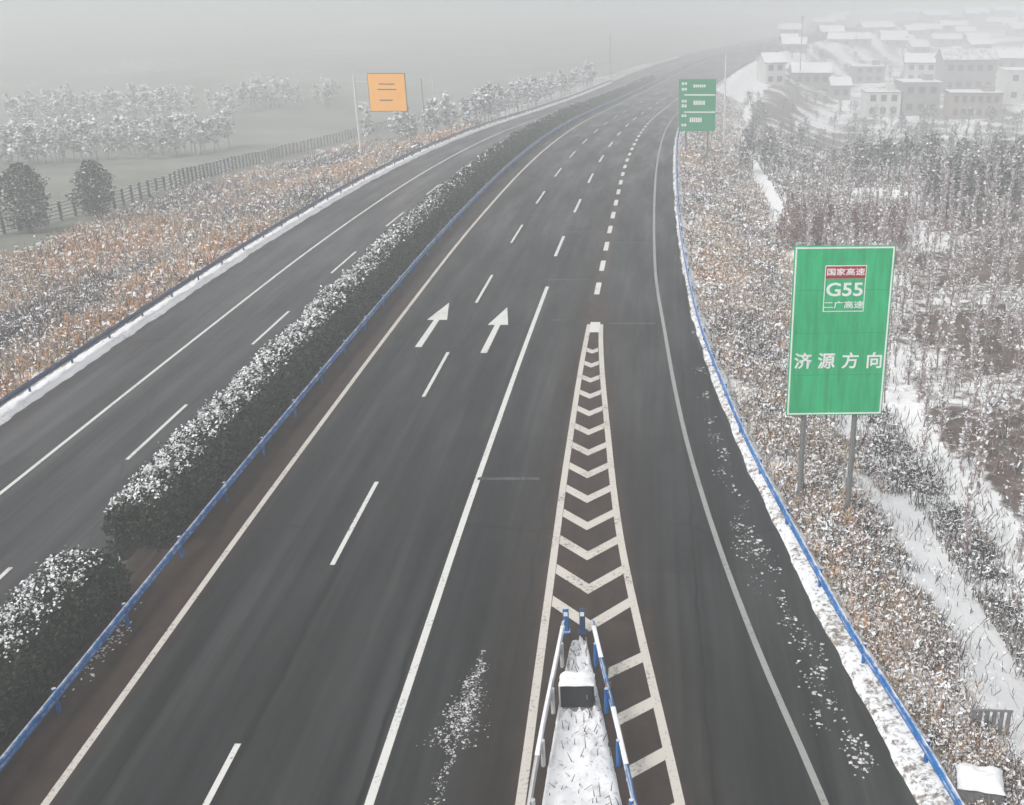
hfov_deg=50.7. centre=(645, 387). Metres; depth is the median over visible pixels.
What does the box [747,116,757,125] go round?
bare tree
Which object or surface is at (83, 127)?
frosted tree
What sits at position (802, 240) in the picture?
reddish shrub
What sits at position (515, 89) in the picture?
frosted tree
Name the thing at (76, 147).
frosted tree
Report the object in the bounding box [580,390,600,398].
chevron
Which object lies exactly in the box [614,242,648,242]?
transverse strip
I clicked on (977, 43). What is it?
village house
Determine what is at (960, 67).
window
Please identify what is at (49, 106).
frosted tree
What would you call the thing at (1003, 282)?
sapling
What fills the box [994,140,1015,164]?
bare tree
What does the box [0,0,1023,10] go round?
sky
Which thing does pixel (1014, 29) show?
village house
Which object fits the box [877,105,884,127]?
bare tree
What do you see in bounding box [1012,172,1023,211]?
bare tree
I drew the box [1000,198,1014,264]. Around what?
sapling
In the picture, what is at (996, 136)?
bare tree
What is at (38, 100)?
frosted tree
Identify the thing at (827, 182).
sapling
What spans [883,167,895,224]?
sapling
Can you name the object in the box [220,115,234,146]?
frosted tree
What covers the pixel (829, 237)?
sapling
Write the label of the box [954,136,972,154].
bare tree
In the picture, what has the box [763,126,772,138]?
bare tree
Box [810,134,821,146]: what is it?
bare tree
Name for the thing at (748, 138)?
bare tree
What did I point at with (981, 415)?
sapling
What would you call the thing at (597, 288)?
merge dash
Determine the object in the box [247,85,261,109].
frosted tree
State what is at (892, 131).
bare tree
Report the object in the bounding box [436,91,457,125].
frosted tree
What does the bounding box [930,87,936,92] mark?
window
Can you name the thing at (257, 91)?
frosted tree
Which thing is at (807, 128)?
bare tree
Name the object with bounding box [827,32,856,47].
village house
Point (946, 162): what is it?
sapling
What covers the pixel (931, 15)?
village house
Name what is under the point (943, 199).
sapling
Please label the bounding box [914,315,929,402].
sapling
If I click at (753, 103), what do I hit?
bare tree
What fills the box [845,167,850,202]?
sapling
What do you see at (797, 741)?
edge line
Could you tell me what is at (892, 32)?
village house
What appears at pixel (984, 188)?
bare tree
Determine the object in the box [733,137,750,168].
bare tree
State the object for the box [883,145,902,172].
bare tree
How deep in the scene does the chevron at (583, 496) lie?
39.82 m
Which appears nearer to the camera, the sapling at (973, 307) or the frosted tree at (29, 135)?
the sapling at (973, 307)
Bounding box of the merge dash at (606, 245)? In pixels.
[603,242,608,249]
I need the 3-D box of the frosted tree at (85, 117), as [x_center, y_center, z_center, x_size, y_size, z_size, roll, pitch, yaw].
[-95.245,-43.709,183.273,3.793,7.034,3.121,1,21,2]
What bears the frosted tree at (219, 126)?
on the ground at (456, 55)
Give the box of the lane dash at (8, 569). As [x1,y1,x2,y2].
[0,567,12,578]
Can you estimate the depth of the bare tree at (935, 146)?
115.32 m
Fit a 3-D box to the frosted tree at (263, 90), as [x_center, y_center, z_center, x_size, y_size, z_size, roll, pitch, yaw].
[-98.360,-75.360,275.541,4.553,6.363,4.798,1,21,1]
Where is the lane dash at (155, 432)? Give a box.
[126,404,187,458]
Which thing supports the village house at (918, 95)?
on the ground at (456, 55)
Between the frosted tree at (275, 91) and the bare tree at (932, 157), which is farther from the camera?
the frosted tree at (275, 91)
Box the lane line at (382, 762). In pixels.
[364,287,548,804]
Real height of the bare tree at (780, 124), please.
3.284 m
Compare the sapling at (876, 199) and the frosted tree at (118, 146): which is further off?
the frosted tree at (118, 146)
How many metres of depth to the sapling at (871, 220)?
80.20 m
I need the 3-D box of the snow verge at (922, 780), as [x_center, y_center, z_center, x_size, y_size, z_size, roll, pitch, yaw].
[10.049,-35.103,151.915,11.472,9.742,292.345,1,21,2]
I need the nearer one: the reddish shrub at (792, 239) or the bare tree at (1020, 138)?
the reddish shrub at (792, 239)
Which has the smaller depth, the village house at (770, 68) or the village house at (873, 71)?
the village house at (770, 68)
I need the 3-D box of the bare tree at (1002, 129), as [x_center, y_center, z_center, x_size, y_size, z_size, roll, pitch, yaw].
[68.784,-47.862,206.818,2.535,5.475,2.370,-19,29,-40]
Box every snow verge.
[0,82,611,425]
[673,78,967,804]
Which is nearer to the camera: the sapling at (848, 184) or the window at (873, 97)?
the sapling at (848, 184)
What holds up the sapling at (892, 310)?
on the ground at (456, 55)
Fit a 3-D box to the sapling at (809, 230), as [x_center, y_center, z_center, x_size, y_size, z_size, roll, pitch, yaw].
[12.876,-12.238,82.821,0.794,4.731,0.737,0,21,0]
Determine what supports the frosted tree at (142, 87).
on the ground at (456, 55)
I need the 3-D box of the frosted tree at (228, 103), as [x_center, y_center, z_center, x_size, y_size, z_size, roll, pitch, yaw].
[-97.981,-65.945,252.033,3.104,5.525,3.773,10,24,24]
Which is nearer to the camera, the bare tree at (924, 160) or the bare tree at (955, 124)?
the bare tree at (924, 160)
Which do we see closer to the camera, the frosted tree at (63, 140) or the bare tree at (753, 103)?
the frosted tree at (63, 140)
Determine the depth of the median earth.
35.49 m
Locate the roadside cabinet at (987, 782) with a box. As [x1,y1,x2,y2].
[955,763,1005,804]
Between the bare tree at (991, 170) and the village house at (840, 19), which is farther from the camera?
the village house at (840, 19)
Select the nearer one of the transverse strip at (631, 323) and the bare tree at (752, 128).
the transverse strip at (631, 323)
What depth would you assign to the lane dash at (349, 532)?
37.56 m
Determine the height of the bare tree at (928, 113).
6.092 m
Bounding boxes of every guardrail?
[0,76,663,771]
[0,80,609,405]
[527,620,564,804]
[592,620,637,804]
[676,77,963,804]
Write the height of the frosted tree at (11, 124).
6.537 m
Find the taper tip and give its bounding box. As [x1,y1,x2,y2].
[590,322,599,331]
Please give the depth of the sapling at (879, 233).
74.39 m
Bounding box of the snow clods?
[695,367,878,778]
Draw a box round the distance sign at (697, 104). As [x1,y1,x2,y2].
[679,79,715,159]
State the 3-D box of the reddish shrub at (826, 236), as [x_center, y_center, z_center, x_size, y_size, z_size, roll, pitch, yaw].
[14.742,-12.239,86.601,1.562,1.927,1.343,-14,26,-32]
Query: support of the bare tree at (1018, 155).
on the ground at (456, 55)
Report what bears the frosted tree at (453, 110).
on the ground at (456, 55)
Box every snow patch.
[63,602,141,696]
[416,650,490,804]
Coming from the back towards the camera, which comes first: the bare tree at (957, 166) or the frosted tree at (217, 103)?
the frosted tree at (217, 103)
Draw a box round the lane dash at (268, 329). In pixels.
[252,311,289,343]
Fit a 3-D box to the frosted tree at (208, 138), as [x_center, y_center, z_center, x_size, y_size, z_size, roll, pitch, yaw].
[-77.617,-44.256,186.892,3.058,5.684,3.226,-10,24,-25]
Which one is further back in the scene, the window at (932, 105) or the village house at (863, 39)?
the village house at (863, 39)
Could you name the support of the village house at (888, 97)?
on the ground at (456, 55)
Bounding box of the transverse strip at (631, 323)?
[608,323,654,323]
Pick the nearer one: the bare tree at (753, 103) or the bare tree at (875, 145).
the bare tree at (875, 145)
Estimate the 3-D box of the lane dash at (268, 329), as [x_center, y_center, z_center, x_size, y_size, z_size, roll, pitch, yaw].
[-21.630,-3.518,61.528,0.162,0.001,6.104,0,21,1]
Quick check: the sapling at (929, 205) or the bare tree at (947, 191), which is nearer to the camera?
the sapling at (929, 205)
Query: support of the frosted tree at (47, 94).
on the ground at (456, 55)
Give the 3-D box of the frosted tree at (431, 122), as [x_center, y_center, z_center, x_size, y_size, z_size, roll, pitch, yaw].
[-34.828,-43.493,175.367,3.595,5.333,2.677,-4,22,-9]
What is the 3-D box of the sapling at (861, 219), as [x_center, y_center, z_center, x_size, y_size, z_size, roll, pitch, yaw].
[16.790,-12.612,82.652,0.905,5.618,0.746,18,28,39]
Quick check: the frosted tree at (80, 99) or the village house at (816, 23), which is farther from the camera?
the village house at (816, 23)
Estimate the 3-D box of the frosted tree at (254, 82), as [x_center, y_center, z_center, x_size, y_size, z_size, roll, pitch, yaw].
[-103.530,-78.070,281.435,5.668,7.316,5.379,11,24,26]
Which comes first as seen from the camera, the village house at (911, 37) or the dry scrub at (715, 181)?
the dry scrub at (715, 181)
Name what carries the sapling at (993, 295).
on the ground at (456, 55)
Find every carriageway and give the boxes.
[0,17,969,804]
[0,20,915,633]
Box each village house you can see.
[755,52,787,86]
[778,23,803,34]
[778,33,798,46]
[781,36,807,52]
[788,62,832,88]
[810,18,836,28]
[816,25,845,39]
[826,77,852,99]
[827,15,845,25]
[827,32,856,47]
[828,11,850,21]
[848,32,872,46]
[849,60,885,83]
[855,21,895,33]
[860,84,902,116]
[877,30,908,37]
[880,34,905,47]
[892,8,916,18]
[894,74,942,115]
[899,25,926,37]
[902,53,936,78]
[904,34,916,47]
[905,40,929,52]
[910,23,939,36]
[918,10,950,22]
[929,33,962,46]
[934,48,999,93]
[938,20,968,30]
[942,85,1004,118]
[954,26,976,34]
[961,9,989,20]
[961,32,992,44]
[961,38,993,47]
[965,7,985,19]
[984,17,1017,26]
[989,6,1017,16]
[995,66,1023,103]
[996,49,1023,70]
[1001,21,1017,27]
[1004,22,1023,33]
[1005,24,1023,35]
[1018,9,1023,17]
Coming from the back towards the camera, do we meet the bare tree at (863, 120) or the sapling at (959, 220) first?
the bare tree at (863, 120)
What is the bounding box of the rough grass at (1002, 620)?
[740,119,1023,672]
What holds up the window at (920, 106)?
in the village house at (918, 95)
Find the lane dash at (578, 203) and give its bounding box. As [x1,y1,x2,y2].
[574,199,581,211]
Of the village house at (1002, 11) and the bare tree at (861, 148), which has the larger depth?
the village house at (1002, 11)
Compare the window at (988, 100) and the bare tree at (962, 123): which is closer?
the bare tree at (962, 123)
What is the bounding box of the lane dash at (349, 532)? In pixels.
[330,482,377,564]
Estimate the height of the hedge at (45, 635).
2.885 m
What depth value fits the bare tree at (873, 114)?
265.73 m
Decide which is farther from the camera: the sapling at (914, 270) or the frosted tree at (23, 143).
the frosted tree at (23, 143)
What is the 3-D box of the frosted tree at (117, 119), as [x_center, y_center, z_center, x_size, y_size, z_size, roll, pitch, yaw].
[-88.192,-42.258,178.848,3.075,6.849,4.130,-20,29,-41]
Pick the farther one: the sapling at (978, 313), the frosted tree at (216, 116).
the frosted tree at (216, 116)
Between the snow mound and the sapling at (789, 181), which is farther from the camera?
the sapling at (789, 181)
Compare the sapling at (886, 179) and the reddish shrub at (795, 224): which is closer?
the reddish shrub at (795, 224)
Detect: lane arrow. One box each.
[415,303,448,346]
[480,308,507,352]
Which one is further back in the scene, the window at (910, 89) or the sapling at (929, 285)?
the window at (910, 89)
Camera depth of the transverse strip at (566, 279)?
67.26 m
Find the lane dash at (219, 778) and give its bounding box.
[203,744,240,804]
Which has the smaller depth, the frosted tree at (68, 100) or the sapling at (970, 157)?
the sapling at (970, 157)
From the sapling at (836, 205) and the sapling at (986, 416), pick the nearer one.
the sapling at (986, 416)
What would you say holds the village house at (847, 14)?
on the ground at (456, 55)
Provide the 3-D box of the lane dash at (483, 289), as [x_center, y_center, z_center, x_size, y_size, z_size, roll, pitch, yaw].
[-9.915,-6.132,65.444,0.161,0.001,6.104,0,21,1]
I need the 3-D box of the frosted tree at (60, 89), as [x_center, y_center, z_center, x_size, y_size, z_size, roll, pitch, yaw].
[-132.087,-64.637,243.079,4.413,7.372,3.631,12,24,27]
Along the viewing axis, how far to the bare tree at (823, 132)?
221.54 m
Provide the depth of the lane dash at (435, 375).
51.44 m
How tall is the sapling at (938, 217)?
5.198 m
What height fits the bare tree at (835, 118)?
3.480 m
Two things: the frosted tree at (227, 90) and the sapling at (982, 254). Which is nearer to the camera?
the sapling at (982, 254)
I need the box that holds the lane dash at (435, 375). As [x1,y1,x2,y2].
[422,352,449,396]
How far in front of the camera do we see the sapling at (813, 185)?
97.74 m
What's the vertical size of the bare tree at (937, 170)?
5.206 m
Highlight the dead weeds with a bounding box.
[546,635,618,804]
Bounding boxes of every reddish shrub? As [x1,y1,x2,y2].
[773,209,789,234]
[776,223,791,243]
[778,212,789,236]
[782,204,792,220]
[784,226,796,250]
[785,205,799,228]
[785,220,804,243]
[787,193,796,213]
[787,217,799,231]
[787,223,802,245]
[788,225,801,245]
[789,205,807,231]
[796,216,812,244]
[798,228,809,245]
[807,215,821,239]
[810,195,817,210]
[811,211,823,244]
[814,215,827,238]
[814,219,825,245]
[820,227,833,244]
[822,207,839,230]
[824,225,838,244]
[830,214,846,231]
[853,212,867,241]
[853,229,866,244]
[862,214,874,236]
[862,220,870,242]
[869,227,880,243]
[873,209,880,226]
[890,222,908,245]
[891,221,908,243]
[893,223,909,249]
[902,203,911,222]
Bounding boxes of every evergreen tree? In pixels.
[0,162,52,231]
[65,160,115,217]
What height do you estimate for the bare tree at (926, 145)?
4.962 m
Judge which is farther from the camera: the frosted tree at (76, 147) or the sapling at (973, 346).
the frosted tree at (76, 147)
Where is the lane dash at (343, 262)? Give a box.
[331,251,356,272]
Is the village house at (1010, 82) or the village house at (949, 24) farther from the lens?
the village house at (949, 24)
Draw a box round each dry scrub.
[0,118,488,398]
[677,90,1023,804]
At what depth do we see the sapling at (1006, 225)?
82.30 m
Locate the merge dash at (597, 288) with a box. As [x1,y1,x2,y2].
[594,283,600,293]
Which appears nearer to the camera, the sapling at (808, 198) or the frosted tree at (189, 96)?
the sapling at (808, 198)
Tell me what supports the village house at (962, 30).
on the ground at (456, 55)
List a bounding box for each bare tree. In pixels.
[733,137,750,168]
[740,128,752,147]
[741,142,750,167]
[744,91,752,102]
[744,131,754,145]
[745,123,758,145]
[746,142,758,172]
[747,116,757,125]
[748,103,756,115]
[749,100,757,114]
[756,133,771,164]
[757,138,770,151]
[759,141,776,173]
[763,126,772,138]
[766,134,778,151]
[766,144,783,170]
[776,121,787,137]
[782,144,799,169]
[784,134,798,152]
[787,115,795,135]
[788,44,794,54]
[794,127,804,145]
[797,125,806,150]
[797,152,814,172]
[803,116,812,133]
[805,124,813,140]
[809,145,817,167]
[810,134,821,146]
[821,128,826,143]
[828,132,837,145]
[828,148,840,165]
[830,117,838,128]
[836,147,849,170]
[841,143,852,170]
[844,119,851,134]
[845,142,866,175]
[847,126,858,147]
[849,134,862,174]
[850,113,858,130]
[850,148,865,187]
[856,134,870,146]
[857,125,868,139]
[859,146,877,178]
[861,117,867,135]
[862,123,871,134]
[867,141,882,172]
[868,109,876,126]
[869,105,879,126]
[873,136,892,176]
[873,143,882,166]
[874,128,882,157]
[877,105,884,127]
[878,141,890,175]
[878,143,900,182]
[882,120,888,138]
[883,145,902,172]
[883,148,901,175]
[888,106,896,125]
[888,128,897,141]
[894,141,906,176]
[898,116,908,134]
[899,132,915,184]
[899,134,911,164]
[901,117,910,135]
[902,140,923,181]
[905,122,913,136]
[907,138,922,175]
[909,133,922,152]
[911,125,918,140]
[914,151,933,186]
[917,120,927,145]
[918,160,934,212]
[919,106,929,125]
[919,108,925,131]
[919,142,935,166]
[920,166,949,210]
[921,133,933,158]
[923,128,934,145]
[923,153,935,201]
[925,104,932,127]
[926,160,948,213]
[927,106,939,117]
[928,118,937,132]
[928,133,940,161]
[930,127,942,155]
[931,175,950,207]
[934,150,949,207]
[934,173,959,216]
[935,159,966,216]
[936,137,948,153]
[937,154,956,174]
[941,115,950,135]
[945,132,958,152]
[946,127,958,148]
[947,135,956,154]
[947,164,977,218]
[949,170,972,209]
[950,122,959,142]
[950,152,960,174]
[953,150,969,181]
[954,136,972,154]
[955,136,969,165]
[958,110,965,130]
[962,128,970,141]
[962,157,980,211]
[962,171,987,218]
[964,107,975,131]
[965,150,984,190]
[966,143,975,153]
[970,131,981,154]
[971,159,991,214]
[972,176,993,213]
[973,139,983,168]
[975,123,984,141]
[980,122,994,145]
[981,140,998,170]
[982,103,995,126]
[982,161,999,214]
[983,144,1001,167]
[983,157,1018,207]
[984,109,996,122]
[988,154,1005,181]
[990,105,997,126]
[991,167,1018,218]
[992,130,1007,155]
[994,138,1009,162]
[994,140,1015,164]
[997,127,1005,139]
[998,123,1007,136]
[999,153,1021,197]
[999,173,1023,218]
[1000,106,1006,122]
[1003,142,1022,170]
[1006,112,1019,135]
[1009,133,1023,163]
[1011,145,1023,187]
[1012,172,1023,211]
[1013,136,1023,157]
[1015,111,1023,132]
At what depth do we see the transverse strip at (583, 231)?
79.82 m
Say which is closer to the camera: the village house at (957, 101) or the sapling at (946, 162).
the sapling at (946, 162)
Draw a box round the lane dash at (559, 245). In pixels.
[554,236,564,255]
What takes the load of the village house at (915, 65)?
on the ground at (456, 55)
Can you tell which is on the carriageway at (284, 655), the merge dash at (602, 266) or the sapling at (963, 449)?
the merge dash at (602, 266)
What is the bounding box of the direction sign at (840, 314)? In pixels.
[786,245,895,512]
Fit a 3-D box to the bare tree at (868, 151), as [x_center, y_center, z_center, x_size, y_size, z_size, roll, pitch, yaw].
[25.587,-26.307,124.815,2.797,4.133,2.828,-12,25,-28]
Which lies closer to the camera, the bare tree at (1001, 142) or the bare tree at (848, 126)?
the bare tree at (1001, 142)
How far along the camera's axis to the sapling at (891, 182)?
100.39 m
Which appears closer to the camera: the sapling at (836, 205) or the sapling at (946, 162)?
the sapling at (836, 205)
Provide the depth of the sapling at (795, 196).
95.09 m
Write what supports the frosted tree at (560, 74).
on the ground at (456, 55)
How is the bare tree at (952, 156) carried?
on the ground at (456, 55)
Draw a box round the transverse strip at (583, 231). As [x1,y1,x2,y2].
[563,231,603,231]
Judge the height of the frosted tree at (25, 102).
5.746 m
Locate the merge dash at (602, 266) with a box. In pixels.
[599,261,605,270]
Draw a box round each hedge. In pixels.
[0,544,133,753]
[99,75,654,560]
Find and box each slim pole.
[420,79,425,131]
[610,34,610,74]
[723,53,726,140]
[800,16,802,71]
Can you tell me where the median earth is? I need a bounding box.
[117,20,916,590]
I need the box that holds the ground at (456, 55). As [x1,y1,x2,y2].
[0,9,1023,804]
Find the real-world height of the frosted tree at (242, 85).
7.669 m
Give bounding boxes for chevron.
[552,596,631,631]
[556,564,624,593]
[559,535,618,559]
[563,509,613,529]
[566,485,610,502]
[569,463,607,477]
[572,442,605,454]
[575,423,603,434]
[577,406,602,415]
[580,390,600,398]
[582,375,599,381]
[584,361,598,366]
[587,348,597,352]
[608,652,642,677]
[617,696,652,724]
[626,746,664,780]
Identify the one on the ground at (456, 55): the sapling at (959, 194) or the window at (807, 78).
the sapling at (959, 194)
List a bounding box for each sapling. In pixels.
[786,147,792,204]
[792,162,798,204]
[793,177,798,218]
[796,187,802,219]
[798,184,804,235]
[803,202,810,245]
[804,164,811,202]
[804,186,811,241]
[807,201,817,245]
[810,168,815,206]
[816,177,826,213]
[817,166,825,219]
[821,168,831,223]
[821,198,830,245]
[823,146,829,200]
[825,164,832,200]
[826,219,834,245]
[829,163,833,194]
[832,182,839,242]
[832,182,840,237]
[835,188,848,243]
[837,153,842,210]
[839,179,847,216]
[841,186,848,244]
[842,222,855,244]
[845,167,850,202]
[845,172,851,243]
[848,198,855,240]
[849,145,854,203]
[849,228,854,244]
[855,165,860,203]
[858,189,867,243]
[860,166,868,199]
[863,185,868,207]
[864,188,875,243]
[866,230,873,244]
[867,159,874,209]
[869,183,878,228]
[873,208,884,244]
[874,168,880,208]
[879,164,887,207]
[880,196,889,243]
[881,163,889,198]
[881,194,891,244]
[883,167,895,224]
[883,184,889,213]
[884,326,893,402]
[886,222,893,244]
[889,163,895,207]
[889,297,896,350]
[892,186,903,255]
[892,256,902,310]
[892,312,904,366]
[895,177,905,242]
[897,165,906,205]
[898,250,911,320]
[901,190,914,249]
[904,326,916,384]
[906,151,915,216]
[906,154,915,203]
[906,230,921,297]
[907,180,918,256]
[908,176,918,226]
[908,284,919,330]
[911,215,922,267]
[911,414,932,467]
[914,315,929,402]
[917,168,929,217]
[921,206,933,278]
[922,355,936,426]
[923,239,935,313]
[924,190,934,248]
[925,156,930,206]
[925,263,940,324]
[926,193,943,248]
[929,148,938,208]
[930,229,940,284]
[934,280,948,368]
[934,375,951,441]
[935,149,947,216]
[936,160,948,230]
[939,165,948,242]
[943,257,961,338]
[944,303,959,375]
[945,205,956,276]
[947,159,955,212]
[947,171,957,230]
[947,219,961,301]
[947,404,977,470]
[951,345,964,398]
[952,266,964,321]
[953,191,961,241]
[953,197,962,255]
[958,155,967,213]
[958,229,969,283]
[960,451,986,562]
[962,193,969,242]
[964,177,980,228]
[964,246,974,298]
[965,152,974,209]
[966,318,982,381]
[967,213,976,263]
[968,276,981,334]
[969,293,984,361]
[970,168,977,216]
[971,349,984,420]
[971,390,995,493]
[975,179,993,252]
[976,226,990,278]
[977,358,996,438]
[980,144,991,207]
[981,162,992,219]
[983,263,1000,349]
[987,145,996,204]
[987,274,1000,322]
[988,195,1004,259]
[988,231,1000,310]
[989,193,999,240]
[991,156,1000,226]
[991,158,998,213]
[997,242,1008,298]
[998,196,1005,242]
[999,287,1018,363]
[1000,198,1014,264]
[1001,143,1009,193]
[1002,184,1011,255]
[1004,169,1014,217]
[1004,276,1017,335]
[1005,369,1021,425]
[1005,584,1023,637]
[1007,149,1017,197]
[1007,229,1020,280]
[1009,171,1018,209]
[1009,254,1019,294]
[1012,296,1023,381]
[1013,199,1023,259]
[1013,291,1023,348]
[1013,493,1023,562]
[1016,338,1023,398]
[1017,165,1023,203]
[1018,182,1023,226]
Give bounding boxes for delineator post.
[563,608,570,634]
[578,608,586,634]
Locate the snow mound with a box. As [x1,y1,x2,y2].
[542,636,621,804]
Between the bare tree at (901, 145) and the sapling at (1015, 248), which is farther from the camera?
the bare tree at (901, 145)
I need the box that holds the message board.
[352,73,407,153]
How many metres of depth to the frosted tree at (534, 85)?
227.32 m
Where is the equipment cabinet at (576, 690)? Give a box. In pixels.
[558,670,594,711]
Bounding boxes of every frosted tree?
[0,119,16,161]
[0,130,14,165]
[1,92,17,127]
[6,97,22,123]
[7,131,18,161]
[11,123,34,163]
[12,134,35,163]
[13,95,25,120]
[17,101,42,125]
[20,122,41,163]
[22,101,37,120]
[23,87,36,120]
[23,120,41,163]
[30,96,47,118]
[33,125,58,166]
[33,127,56,163]
[38,97,56,117]
[40,89,58,102]
[43,116,62,163]
[50,90,69,127]
[53,117,73,160]
[54,132,77,161]
[58,88,68,118]
[60,84,75,97]
[60,92,76,119]
[63,95,78,120]
[64,125,75,158]
[66,129,84,160]
[67,105,84,123]
[67,119,82,159]
[74,120,104,159]
[75,95,87,114]
[82,89,98,114]
[82,113,96,153]
[82,121,101,159]
[83,91,98,116]
[92,116,111,162]
[96,93,112,119]
[100,123,114,159]
[104,87,116,115]
[104,128,115,159]
[109,91,121,114]
[109,115,129,155]
[109,125,125,158]
[113,93,136,116]
[115,97,131,116]
[121,91,147,119]
[121,118,132,155]
[124,117,146,159]
[126,82,138,97]
[136,85,147,101]
[138,86,146,104]
[138,129,155,158]
[139,91,158,120]
[142,122,152,152]
[146,118,156,153]
[147,116,166,156]
[152,90,175,124]
[152,114,167,155]
[156,87,167,106]
[156,127,177,157]
[163,85,180,110]
[165,115,179,152]
[166,127,181,155]
[170,83,181,100]
[170,91,185,111]
[171,110,181,151]
[174,114,193,155]
[179,112,191,150]
[183,85,199,111]
[183,114,197,150]
[184,112,198,153]
[188,117,209,154]
[196,120,210,151]
[204,89,223,113]
[206,117,221,151]
[209,114,224,145]
[211,93,225,121]
[212,120,225,148]
[217,91,225,109]
[219,108,235,147]
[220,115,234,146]
[221,85,238,106]
[222,97,239,120]
[233,87,248,111]
[238,81,248,110]
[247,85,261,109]
[248,72,259,85]
[249,78,259,106]
[255,78,263,102]
[256,84,262,106]
[256,84,274,108]
[265,84,274,107]
[266,73,274,89]
[270,80,279,107]
[274,83,287,110]
[277,78,292,107]
[279,80,289,109]
[317,80,331,109]
[319,81,333,108]
[327,80,336,107]
[334,81,341,99]
[358,103,374,137]
[388,112,408,140]
[391,107,414,139]
[407,115,418,137]
[416,106,429,131]
[422,98,437,128]
[423,107,443,130]
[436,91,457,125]
[438,103,453,125]
[446,102,459,125]
[457,96,474,121]
[468,92,480,119]
[474,88,482,118]
[476,86,490,119]
[480,81,499,119]
[493,83,510,116]
[501,91,510,115]
[505,87,513,114]
[508,80,525,111]
[516,80,526,108]
[520,77,535,108]
[528,81,539,107]
[529,76,543,106]
[532,82,546,100]
[535,84,545,106]
[540,78,549,102]
[544,72,556,100]
[554,69,563,97]
[557,74,569,95]
[565,68,574,94]
[573,67,579,84]
[579,64,588,88]
[579,70,585,88]
[587,62,597,85]
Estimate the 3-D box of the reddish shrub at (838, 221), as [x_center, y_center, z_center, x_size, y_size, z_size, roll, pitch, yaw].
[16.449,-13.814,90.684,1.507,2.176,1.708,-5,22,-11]
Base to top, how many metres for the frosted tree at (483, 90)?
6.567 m
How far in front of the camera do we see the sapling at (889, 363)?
55.09 m
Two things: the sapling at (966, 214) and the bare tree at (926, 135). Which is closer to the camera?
the sapling at (966, 214)
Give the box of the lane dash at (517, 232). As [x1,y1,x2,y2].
[510,225,522,242]
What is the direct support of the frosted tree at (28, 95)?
on the ground at (456, 55)
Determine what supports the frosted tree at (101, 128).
on the ground at (456, 55)
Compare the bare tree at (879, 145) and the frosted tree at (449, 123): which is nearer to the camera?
the bare tree at (879, 145)
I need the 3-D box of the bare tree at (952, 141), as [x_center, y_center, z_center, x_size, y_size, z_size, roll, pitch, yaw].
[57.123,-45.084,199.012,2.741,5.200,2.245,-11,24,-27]
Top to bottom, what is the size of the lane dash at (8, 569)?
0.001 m
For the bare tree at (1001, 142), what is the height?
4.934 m
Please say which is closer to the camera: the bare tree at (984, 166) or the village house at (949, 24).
the bare tree at (984, 166)
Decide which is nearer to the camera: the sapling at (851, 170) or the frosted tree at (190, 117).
the sapling at (851, 170)
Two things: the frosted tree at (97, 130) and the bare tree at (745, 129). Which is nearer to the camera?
the bare tree at (745, 129)
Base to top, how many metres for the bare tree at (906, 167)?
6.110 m
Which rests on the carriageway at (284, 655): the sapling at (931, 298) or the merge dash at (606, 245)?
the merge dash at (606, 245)
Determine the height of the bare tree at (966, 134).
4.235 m
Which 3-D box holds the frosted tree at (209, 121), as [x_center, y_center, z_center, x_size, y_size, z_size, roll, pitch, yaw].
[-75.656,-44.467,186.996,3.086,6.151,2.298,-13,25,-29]
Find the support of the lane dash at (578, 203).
on the carriageway at (284, 655)
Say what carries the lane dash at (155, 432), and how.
on the carriageway at (60, 498)
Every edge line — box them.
[0,54,702,494]
[41,49,741,804]
[653,58,828,804]
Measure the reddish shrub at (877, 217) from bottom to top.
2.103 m
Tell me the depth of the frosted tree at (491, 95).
187.26 m
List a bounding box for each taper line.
[515,324,589,804]
[599,324,684,804]
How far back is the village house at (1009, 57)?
394.33 m
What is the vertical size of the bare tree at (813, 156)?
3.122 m
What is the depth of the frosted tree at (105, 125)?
171.60 m
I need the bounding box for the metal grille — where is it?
[969,708,1013,735]
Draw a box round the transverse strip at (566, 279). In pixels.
[544,279,588,279]
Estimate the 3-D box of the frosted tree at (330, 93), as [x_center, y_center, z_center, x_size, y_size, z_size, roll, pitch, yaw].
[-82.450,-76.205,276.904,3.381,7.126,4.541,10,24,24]
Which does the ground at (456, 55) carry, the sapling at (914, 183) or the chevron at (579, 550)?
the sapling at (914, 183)
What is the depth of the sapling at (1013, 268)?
70.18 m
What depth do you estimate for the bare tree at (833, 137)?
223.38 m
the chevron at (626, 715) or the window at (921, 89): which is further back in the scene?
the window at (921, 89)
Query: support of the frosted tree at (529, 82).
on the ground at (456, 55)
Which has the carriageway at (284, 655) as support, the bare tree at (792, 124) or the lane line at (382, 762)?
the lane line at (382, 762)
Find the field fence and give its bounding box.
[0,112,422,233]
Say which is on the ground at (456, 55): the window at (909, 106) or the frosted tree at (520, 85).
the frosted tree at (520, 85)
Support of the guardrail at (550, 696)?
on the ground at (456, 55)
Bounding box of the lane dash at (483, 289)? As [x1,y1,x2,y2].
[475,275,492,302]
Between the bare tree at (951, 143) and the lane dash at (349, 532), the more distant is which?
the bare tree at (951, 143)
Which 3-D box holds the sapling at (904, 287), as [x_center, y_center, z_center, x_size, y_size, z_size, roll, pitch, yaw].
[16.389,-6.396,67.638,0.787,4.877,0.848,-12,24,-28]
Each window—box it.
[768,76,772,81]
[777,76,781,81]
[805,76,809,81]
[814,76,818,81]
[843,89,847,94]
[870,95,875,100]
[881,95,886,100]
[891,95,897,100]
[906,104,912,109]
[908,87,913,92]
[917,104,923,109]
[919,87,925,92]
[929,103,934,109]
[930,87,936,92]
[948,65,953,70]
[958,65,963,70]
[967,65,972,70]
[977,65,982,70]
[986,96,990,102]
[987,65,992,70]
[994,96,998,102]
[1011,92,1016,97]
[1013,75,1018,80]
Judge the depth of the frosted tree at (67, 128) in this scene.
170.91 m

